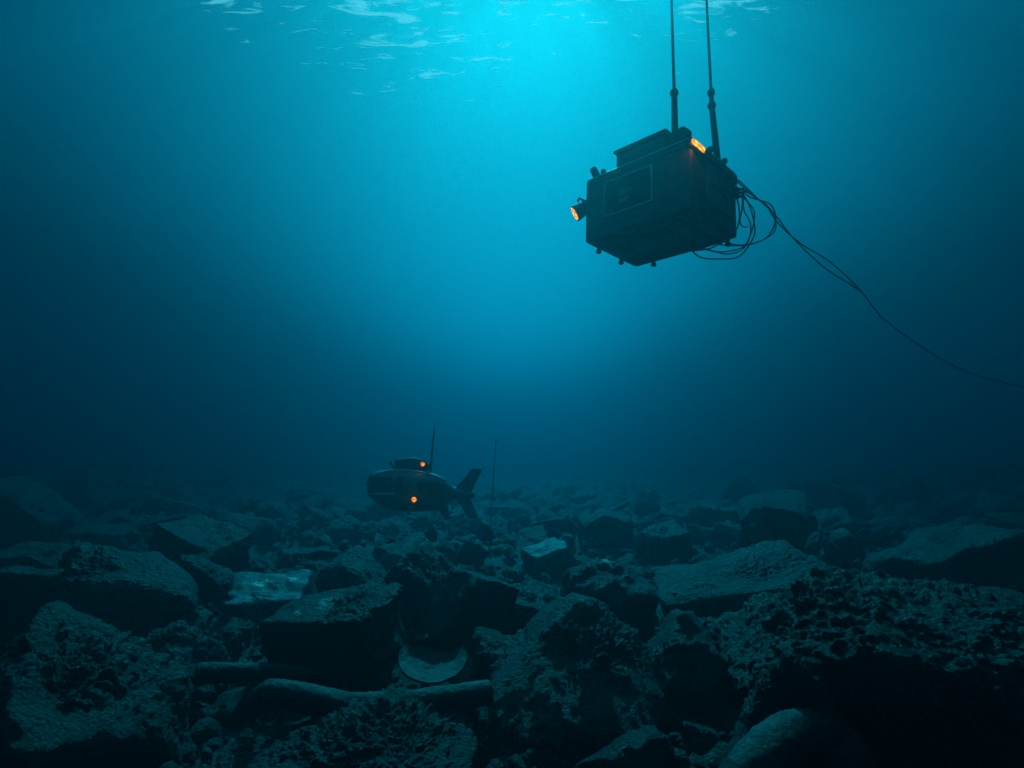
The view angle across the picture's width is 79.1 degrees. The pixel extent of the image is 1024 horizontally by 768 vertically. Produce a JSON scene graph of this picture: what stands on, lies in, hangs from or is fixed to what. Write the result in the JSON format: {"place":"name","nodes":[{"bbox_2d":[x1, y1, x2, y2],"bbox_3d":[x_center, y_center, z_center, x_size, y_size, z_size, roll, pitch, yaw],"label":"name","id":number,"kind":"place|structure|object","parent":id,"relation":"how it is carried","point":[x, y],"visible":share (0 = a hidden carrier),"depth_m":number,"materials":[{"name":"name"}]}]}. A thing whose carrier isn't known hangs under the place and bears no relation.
{"place":"outdoors","nodes":[
{"label":"outdoors","id":0,"kind":"place"},
{"bbox_2d":[0,0,1023,438],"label":"water surface","id":1,"kind":"object","parent":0,"point":[218,218],"visible":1,"depth_m":27.26,"materials":[{"name":"liquid"}]},
{"bbox_2d":[0,456,1023,767],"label":"seabed","id":2,"kind":"structure","parent":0,"point":[548,482],"depth_m":37.40,"materials":[{"name":"stone"}]},
{"bbox_2d":[0,565,65,650],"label":"rock","id":3,"kind":"object","parent":2,"relation":"on","point":[24,590],"visible":0.42,"depth_m":6.67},
{"bbox_2d":[0,541,71,569],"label":"rock","id":4,"kind":"object","parent":2,"relation":"on","point":[38,555],"visible":0.47,"depth_m":10.63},
{"bbox_2d":[0,476,86,550],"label":"rock","id":5,"kind":"object","parent":2,"relation":"on","point":[32,509],"visible":0.6,"depth_m":14.84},
{"bbox_2d":[40,467,107,505],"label":"rock","id":6,"kind":"object","parent":2,"relation":"on","point":[78,487],"visible":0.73,"depth_m":22.04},
{"bbox_2d":[0,601,195,767],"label":"rock","id":7,"kind":"object","parent":2,"relation":"on","point":[79,689],"visible":1,"depth_m":4.14,"materials":[{"name":"stone"}]},
{"bbox_2d":[57,522,139,548],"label":"rock","id":8,"kind":"object","parent":2,"relation":"on","point":[102,534],"visible":0.46,"depth_m":15.19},
{"bbox_2d":[86,508,131,522],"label":"rock","id":9,"kind":"object","parent":2,"relation":"on","point":[105,517],"visible":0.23,"depth_m":17.82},
{"bbox_2d":[85,499,137,517],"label":"rock","id":10,"kind":"object","parent":2,"relation":"on","point":[104,506],"visible":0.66,"depth_m":19.11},
{"bbox_2d":[32,540,199,637],"bbox_3d":[-4.644,2.598,7.308,1.826,1.448,1.294,1,-7,-13],"label":"rock","id":11,"kind":"object","parent":2,"relation":"on","point":[142,595],"visible":0.6,"depth_m":7.05,"materials":[{"name":"stone"}]},
{"bbox_2d":[106,514,145,523],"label":"rock","id":12,"kind":"object","parent":2,"relation":"on","point":[121,518],"visible":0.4,"depth_m":16.40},
{"bbox_2d":[140,516,165,521],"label":"rock","id":13,"kind":"object","parent":2,"relation":"on","point":[147,518],"visible":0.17,"depth_m":17.66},
{"bbox_2d":[139,514,186,532],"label":"rock","id":14,"kind":"object","parent":2,"relation":"on","point":[150,524],"visible":0.51,"depth_m":16.39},
{"bbox_2d":[134,496,195,509],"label":"rock","id":15,"kind":"object","parent":2,"relation":"on","point":[138,503],"visible":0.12,"depth_m":22.37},
{"bbox_2d":[138,495,207,516],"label":"rock","id":16,"kind":"object","parent":2,"relation":"on","point":[168,506],"visible":0.43,"depth_m":20.22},
{"bbox_2d":[156,484,196,500],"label":"rock","id":17,"kind":"object","parent":2,"relation":"on","point":[182,491],"visible":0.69,"depth_m":24.95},
{"bbox_2d":[146,619,231,710],"bbox_3d":[-3.232,2.703,5.785,1.060,0.901,0.801,0,-7,0],"label":"rock","id":18,"kind":"object","parent":2,"relation":"on","point":[183,644],"visible":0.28,"depth_m":5.80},
{"bbox_2d":[148,515,251,572],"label":"rock","id":19,"kind":"object","parent":2,"relation":"on","point":[225,544],"visible":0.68,"depth_m":10.53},
{"bbox_2d":[196,553,210,561],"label":"rock","id":20,"kind":"object","parent":2,"relation":"on","point":[203,555],"visible":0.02,"depth_m":9.87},
{"bbox_2d":[175,554,233,604],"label":"rock","id":21,"kind":"object","parent":2,"relation":"on","point":[213,581],"visible":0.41,"depth_m":8.54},
{"bbox_2d":[203,705,229,721],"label":"stone","id":22,"kind":"object","parent":2,"relation":"on","point":[210,710],"visible":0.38,"depth_m":5.40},
{"bbox_2d":[202,496,250,511],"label":"rock","id":23,"kind":"object","parent":2,"relation":"on","point":[209,507],"visible":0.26,"depth_m":22.30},
{"bbox_2d":[212,626,242,661],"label":"rock","id":24,"kind":"object","parent":2,"relation":"on","point":[230,637],"visible":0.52,"depth_m":6.67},
{"bbox_2d":[216,751,258,767],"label":"stone","id":25,"kind":"object","parent":2,"relation":"on","point":[234,760],"visible":0.71,"depth_m":4.55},
{"bbox_2d":[224,617,254,647],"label":"rock","id":26,"kind":"object","parent":2,"relation":"on","point":[246,628],"visible":0.39,"depth_m":7.20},
{"bbox_2d":[221,497,260,513],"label":"rock","id":27,"kind":"object","parent":2,"relation":"on","point":[245,505],"visible":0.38,"depth_m":19.93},
{"bbox_2d":[215,512,271,541],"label":"rock","id":28,"kind":"object","parent":2,"relation":"on","point":[251,524],"visible":0.35,"depth_m":15.56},
{"bbox_2d":[194,662,311,684],"bbox_3d":[-2.351,2.656,5.678,1.009,0.312,0.228,3,-7,-26],"label":"short pipe","id":29,"kind":"object","parent":2,"relation":"on","point":[211,673],"visible":0.89,"depth_m":5.58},
{"bbox_2d":[251,649,263,660],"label":"stone","id":30,"kind":"object","parent":2,"relation":"on","point":[257,655],"visible":0.71,"depth_m":6.71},
{"bbox_2d":[249,555,277,568],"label":"rock","id":31,"kind":"object","parent":2,"relation":"on","point":[267,560],"visible":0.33,"depth_m":12.78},
{"bbox_2d":[222,569,317,625],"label":"rock","id":32,"kind":"object","parent":2,"relation":"on","point":[260,597],"visible":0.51,"depth_m":7.93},
{"bbox_2d":[276,546,330,565],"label":"rock","id":33,"kind":"object","parent":2,"relation":"on","point":[309,554],"visible":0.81,"depth_m":12.02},
{"bbox_2d":[292,530,318,543],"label":"rock","id":34,"kind":"object","parent":2,"relation":"on","point":[308,535],"visible":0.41,"depth_m":15.82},
{"bbox_2d":[287,492,333,514],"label":"rock","id":35,"kind":"object","parent":2,"relation":"on","point":[322,502],"visible":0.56,"depth_m":23.33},
{"bbox_2d":[286,485,334,506],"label":"rock","id":36,"kind":"object","parent":2,"relation":"on","point":[295,494],"visible":0.52,"depth_m":29.23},
{"bbox_2d":[289,513,333,535],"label":"rock","id":37,"kind":"object","parent":2,"relation":"on","point":[317,521],"visible":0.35,"depth_m":18.04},
{"bbox_2d":[299,504,334,522],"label":"rock","id":38,"kind":"object","parent":2,"relation":"on","point":[306,511],"visible":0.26,"depth_m":20.72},
{"bbox_2d":[311,560,326,573],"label":"rock","id":39,"kind":"object","parent":2,"relation":"on","point":[317,566],"visible":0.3,"depth_m":10.90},
{"bbox_2d":[259,582,404,691],"bbox_3d":[-1.766,2.684,6.332,1.307,1.222,1.004,-1,-7,12],"label":"rock","id":40,"kind":"object","parent":2,"relation":"on","point":[352,636],"visible":0.72,"depth_m":6.00,"materials":[{"name":"stone"}]},
{"bbox_2d":[332,512,344,518],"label":"rock","id":41,"kind":"object","parent":2,"relation":"on","point":[337,515],"visible":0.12,"depth_m":21.03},
{"bbox_2d":[318,515,375,546],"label":"rock","id":42,"kind":"object","parent":2,"relation":"on","point":[352,530],"visible":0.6,"depth_m":16.70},
{"bbox_2d":[314,545,386,592],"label":"rock","id":43,"kind":"object","parent":2,"relation":"on","point":[357,565],"visible":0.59,"depth_m":8.88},
{"bbox_2d":[246,684,482,767],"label":"rock","id":44,"kind":"object","parent":2,"relation":"on","point":[391,727],"visible":0.99,"depth_m":4.42,"materials":[{"name":"stone"}]},
{"bbox_2d":[242,678,493,718],"bbox_3d":[-1.147,2.526,4.938,2.005,0.295,0.420,0,-7,-3],"label":"bent pipe","id":45,"kind":"object","parent":44,"relation":"on","point":[296,696],"visible":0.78,"depth_m":4.88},
{"bbox_2d":[375,527,393,537],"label":"rock","id":46,"kind":"object","parent":2,"relation":"on","point":[383,532],"visible":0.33,"depth_m":18.26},
{"bbox_2d":[384,520,400,532],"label":"rock","id":47,"kind":"object","parent":2,"relation":"on","point":[392,525],"visible":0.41,"depth_m":19.43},
{"bbox_2d":[383,664,409,689],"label":"rock","id":48,"kind":"object","parent":2,"relation":"on","point":[397,677],"visible":0.37,"depth_m":5.95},
{"bbox_2d":[382,539,454,628],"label":"rock","id":49,"kind":"object","parent":2,"relation":"on","point":[419,573],"visible":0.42,"depth_m":7.72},
{"bbox_2d":[365,424,482,519],"bbox_3d":[-1.845,1.829,13.086,2.448,2.051,0.944,1,-7,-10],"label":"submersible","id":50,"kind":"object","parent":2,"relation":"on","point":[408,485],"visible":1,"depth_m":12.68,"materials":[{"name":"grey paint"}]},
{"bbox_2d":[408,680,449,689],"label":"stone","id":51,"kind":"object","parent":2,"relation":"on","point":[410,682],"visible":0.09,"depth_m":5.90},
{"bbox_2d":[420,514,443,530],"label":"rock","id":52,"kind":"object","parent":2,"relation":"on","point":[435,520],"visible":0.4,"depth_m":19.90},
{"bbox_2d":[398,641,466,684],"bbox_3d":[-0.717,2.522,5.552,0.620,0.110,0.490,3,17,0],"label":"curved plate","id":53,"kind":"object","parent":2,"relation":"on","point":[426,663],"visible":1,"depth_m":5.60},
{"bbox_2d":[432,504,468,526],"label":"rock","id":54,"kind":"object","parent":2,"relation":"on","point":[458,516],"visible":0.62,"depth_m":21.40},
{"bbox_2d":[424,566,518,654],"bbox_3d":[-0.434,2.705,7.124,1.008,1.138,0.657,4,-8,-34],"label":"rock","id":55,"kind":"object","parent":2,"relation":"on","point":[464,603],"visible":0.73,"depth_m":6.95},
{"bbox_2d":[464,627,508,681],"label":"rock","id":56,"kind":"object","parent":2,"relation":"on","point":[486,643],"visible":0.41,"depth_m":6.14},
{"bbox_2d":[477,563,495,576],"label":"stone","id":57,"kind":"object","parent":2,"relation":"on","point":[490,567],"visible":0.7,"depth_m":11.37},
{"bbox_2d":[478,493,495,501],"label":"rock","id":58,"kind":"object","parent":2,"relation":"on","point":[488,496],"visible":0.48,"depth_m":29.11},
{"bbox_2d":[490,439,496,523],"bbox_3d":[-0.592,3.317,19.574,0.279,3.121,0.099,-4,-8,30],"label":"marker pole","id":59,"kind":"object","parent":2,"relation":"on","point":[495,440],"visible":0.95,"depth_m":19.57,"materials":[{"name":"metal"}]},
{"bbox_2d":[496,486,521,501],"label":"rock","id":60,"kind":"object","parent":2,"relation":"on","point":[504,494],"visible":0.89,"depth_m":29.24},
{"bbox_2d":[486,505,539,513],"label":"rock","id":61,"kind":"object","parent":2,"relation":"on","point":[495,509],"visible":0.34,"depth_m":25.07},
{"bbox_2d":[493,742,544,767],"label":"rock","id":62,"kind":"object","parent":2,"relation":"on","point":[513,749],"visible":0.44,"depth_m":4.77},
{"bbox_2d":[517,525,546,537],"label":"rock","id":63,"kind":"object","parent":2,"relation":"on","point":[537,531],"visible":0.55,"depth_m":15.77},
{"bbox_2d":[507,583,557,634],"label":"rock","id":64,"kind":"object","parent":2,"relation":"on","point":[531,602],"visible":0.3,"depth_m":7.61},
{"bbox_2d":[56,501,1023,767],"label":"gravel","id":65,"kind":"structure","parent":2,"relation":"on","point":[468,553],"depth_m":11.94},
{"bbox_2d":[533,508,558,520],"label":"rock","id":66,"kind":"object","parent":2,"relation":"on","point":[548,513],"visible":0.56,"depth_m":23.81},
{"bbox_2d":[520,537,578,571],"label":"rock","id":67,"kind":"object","parent":2,"relation":"on","point":[554,553],"visible":0.71,"depth_m":11.92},
{"bbox_2d":[530,518,576,539],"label":"rock","id":68,"kind":"object","parent":2,"relation":"on","point":[556,528],"visible":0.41,"depth_m":16.18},
{"bbox_2d":[542,501,571,512],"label":"rock","id":69,"kind":"object","parent":2,"relation":"on","point":[559,506],"visible":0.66,"depth_m":25.06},
{"bbox_2d":[555,514,570,519],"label":"rock","id":70,"kind":"object","parent":2,"relation":"on","point":[567,516],"visible":0.24,"depth_m":19.99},
{"bbox_2d":[483,592,665,761],"bbox_3d":[0.554,2.632,5.439,1.581,1.444,1.447,0,-7,0],"label":"rock","id":71,"kind":"object","parent":2,"relation":"on","point":[572,675],"visible":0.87,"depth_m":5.12,"materials":[{"name":"stone"}]},
{"bbox_2d":[568,495,590,502],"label":"rock","id":72,"kind":"object","parent":2,"relation":"on","point":[585,498],"visible":0.94,"depth_m":27.81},
{"bbox_2d":[575,490,597,504],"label":"rock","id":73,"kind":"object","parent":2,"relation":"on","point":[593,494],"visible":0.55,"depth_m":31.45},
{"bbox_2d":[577,513,634,551],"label":"rock","id":74,"kind":"object","parent":2,"relation":"on","point":[603,530],"visible":0.74,"depth_m":15.31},
{"bbox_2d":[591,508,624,515],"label":"rock","id":75,"kind":"object","parent":2,"relation":"on","point":[605,511],"visible":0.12,"depth_m":18.55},
{"bbox_2d":[561,559,657,641],"bbox_3d":[1.183,2.788,7.583,1.146,1.259,0.912,0,-7,0],"label":"rock","id":76,"kind":"object","parent":2,"relation":"on","point":[624,593],"visible":0.49,"depth_m":7.33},
{"bbox_2d":[608,502,630,511],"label":"rock","id":77,"kind":"object","parent":2,"relation":"on","point":[621,506],"visible":0.49,"depth_m":23.35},
{"bbox_2d":[574,725,674,767],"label":"rock","id":78,"kind":"object","parent":2,"relation":"on","point":[647,746],"visible":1,"depth_m":4.40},
{"bbox_2d":[616,553,635,565],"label":"rock","id":79,"kind":"object","parent":2,"relation":"on","point":[628,558],"visible":0.45,"depth_m":13.75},
{"bbox_2d":[627,564,645,571],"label":"stone","id":80,"kind":"object","parent":2,"relation":"on","point":[635,568],"visible":0.26,"depth_m":12.62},
{"bbox_2d":[633,516,659,529],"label":"rock","id":81,"kind":"object","parent":2,"relation":"on","point":[644,522],"visible":0.55,"depth_m":19.18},
{"bbox_2d":[639,576,653,583],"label":"rock","id":82,"kind":"object","parent":2,"relation":"on","point":[648,580],"visible":0.03,"depth_m":11.33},
{"bbox_2d":[633,500,660,517],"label":"rock","id":83,"kind":"object","parent":2,"relation":"on","point":[642,509],"visible":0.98,"depth_m":22.27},
{"bbox_2d":[636,488,660,503],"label":"rock","id":84,"kind":"object","parent":2,"relation":"on","point":[642,494],"visible":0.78,"depth_m":30.09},
{"bbox_2d":[642,580,655,593],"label":"stone","id":85,"kind":"object","parent":2,"relation":"on","point":[650,586],"visible":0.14,"depth_m":10.73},
{"bbox_2d":[635,519,693,565],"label":"rock","id":86,"kind":"object","parent":2,"relation":"on","point":[675,537],"visible":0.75,"depth_m":14.17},
{"bbox_2d":[655,509,688,522],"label":"rock","id":87,"kind":"object","parent":2,"relation":"on","point":[662,514],"visible":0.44,"depth_m":21.14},
{"bbox_2d":[646,609,737,724],"bbox_3d":[1.682,2.711,5.766,1.027,1.121,0.845,0,-7,0],"label":"rock","id":88,"kind":"object","parent":2,"relation":"on","point":[691,676],"visible":0.55,"depth_m":5.53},
{"bbox_2d":[685,553,712,564],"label":"rock","id":89,"kind":"object","parent":2,"relation":"on","point":[701,557],"visible":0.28,"depth_m":13.01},
{"bbox_2d":[684,523,715,547],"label":"rock","id":90,"kind":"object","parent":2,"relation":"on","point":[700,535],"visible":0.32,"depth_m":16.86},
{"bbox_2d":[683,721,719,751],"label":"stone","id":91,"kind":"object","parent":2,"relation":"on","point":[703,737],"visible":0.94,"depth_m":4.86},
{"bbox_2d":[698,616,715,630],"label":"rock","id":92,"kind":"object","parent":2,"relation":"on","point":[706,623],"visible":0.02,"depth_m":7.19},
{"bbox_2d":[688,503,739,527],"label":"rock","id":93,"kind":"object","parent":2,"relation":"on","point":[706,515],"visible":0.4,"depth_m":19.73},
{"bbox_2d":[711,498,738,506],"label":"rock","id":94,"kind":"object","parent":2,"relation":"on","point":[723,503],"visible":0.16,"depth_m":26.30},
{"bbox_2d":[711,520,740,551],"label":"rock","id":95,"kind":"object","parent":2,"relation":"on","point":[725,533],"visible":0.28,"depth_m":16.24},
{"bbox_2d":[649,540,827,618],"bbox_3d":[3.134,2.903,8.510,2.400,1.397,1.828,0,-7,0],"label":"rock","id":96,"kind":"object","parent":2,"relation":"on","point":[720,585],"visible":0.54,"depth_m":8.23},
{"bbox_2d":[720,475,759,502],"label":"rock","id":97,"kind":"object","parent":2,"relation":"on","point":[737,488],"visible":0.59,"depth_m":29.26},
{"bbox_2d":[759,483,789,492],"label":"rock","id":98,"kind":"object","parent":2,"relation":"on","point":[767,488],"visible":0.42,"depth_m":30.91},
{"bbox_2d":[737,489,815,519],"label":"rock","id":99,"kind":"object","parent":2,"relation":"on","point":[798,501],"visible":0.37,"depth_m":17.87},
{"bbox_2d":[738,506,817,552],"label":"rock","id":100,"kind":"object","parent":2,"relation":"on","point":[794,529],"visible":0.49,"depth_m":12.53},
{"bbox_2d":[777,483,804,491],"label":"rock","id":101,"kind":"object","parent":2,"relation":"on","point":[796,486],"visible":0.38,"depth_m":31.02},
{"bbox_2d":[719,652,876,767],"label":"rock","id":102,"kind":"object","parent":2,"relation":"on","point":[787,681],"visible":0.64,"depth_m":3.72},
{"bbox_2d":[718,708,850,767],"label":"rock","id":103,"kind":"object","parent":102,"relation":"on","point":[793,738],"visible":0.94,"depth_m":3.36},
{"bbox_2d":[804,531,853,570],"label":"rock","id":104,"kind":"object","parent":2,"relation":"on","point":[820,547],"visible":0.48,"depth_m":11.45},
{"bbox_2d":[804,478,866,517],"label":"rock","id":105,"kind":"object","parent":2,"relation":"on","point":[824,495],"visible":0.56,"depth_m":23.04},
{"bbox_2d":[811,507,859,534],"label":"rock","id":106,"kind":"object","parent":2,"relation":"on","point":[835,518],"visible":0.41,"depth_m":16.13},
{"bbox_2d":[707,565,1023,767],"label":"rock","id":107,"kind":"object","parent":2,"relation":"on","point":[924,673],"visible":0.81,"depth_m":3.87,"materials":[{"name":"stone"}]},
{"bbox_2d":[850,485,892,502],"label":"rock","id":108,"kind":"object","parent":2,"relation":"on","point":[882,493],"visible":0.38,"depth_m":26.56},
{"bbox_2d":[858,515,909,532],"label":"rock","id":109,"kind":"object","parent":2,"relation":"on","point":[893,522],"visible":0.51,"depth_m":17.28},
{"bbox_2d":[881,510,906,518],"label":"rock","id":110,"kind":"object","parent":2,"relation":"on","point":[885,513],"visible":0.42,"depth_m":21.35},
{"bbox_2d":[861,523,1023,593],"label":"rock","id":111,"kind":"object","parent":2,"relation":"on","point":[977,555],"visible":0.61,"depth_m":8.44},
{"bbox_2d":[935,495,976,520],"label":"rock","id":112,"kind":"object","parent":2,"relation":"on","point":[958,506],"visible":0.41,"depth_m":20.76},
{"bbox_2d":[976,489,1023,513],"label":"rock","id":113,"kind":"object","parent":2,"relation":"on","point":[988,501],"visible":0.57,"depth_m":16.79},
{"bbox_2d":[976,586,1023,613],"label":"rock","id":114,"kind":"object","parent":2,"relation":"on","point":[1017,597],"visible":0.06,"depth_m":7.39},
{"bbox_2d":[978,511,1023,529],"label":"rock","id":115,"kind":"object","parent":2,"relation":"on","point":[1008,520],"visible":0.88,"depth_m":14.95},
{"bbox_2d":[0,0,1023,459],"label":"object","id":116,"kind":"structure","parent":0,"point":[505,168],"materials":[{"name":"liquid"}]},
{"bbox_2d":[571,0,776,266],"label":"underwater robot","id":117,"kind":"object","parent":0,"point":[665,193],"visible":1,"depth_m":6.42,"materials":[{"name":"paint"}]},
{"bbox_2d":[604,164,652,217],"bbox_3d":[1.210,-2.006,6.474,0.026,0.405,0.600,12,-14,-43],"label":"window frame","id":118,"kind":"structure","parent":117,"relation":"in","point":[651,200],"depth_m":6.45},
{"bbox_2d":[606,166,650,215],"bbox_3d":[1.208,-2.007,6.471,0.020,0.370,0.565,12,-14,-43],"label":"window","id":119,"kind":"structure","parent":117,"relation":"in","point":[633,189],"depth_m":6.45,"materials":[{"name":"glass"}]},
{"bbox_2d":[737,178,1023,386],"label":"tether cable","id":120,"kind":"object","parent":117,"relation":"attached to","point":[746,188],"visible":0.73,"depth_m":7.43,"materials":[{"name":"rubber"}]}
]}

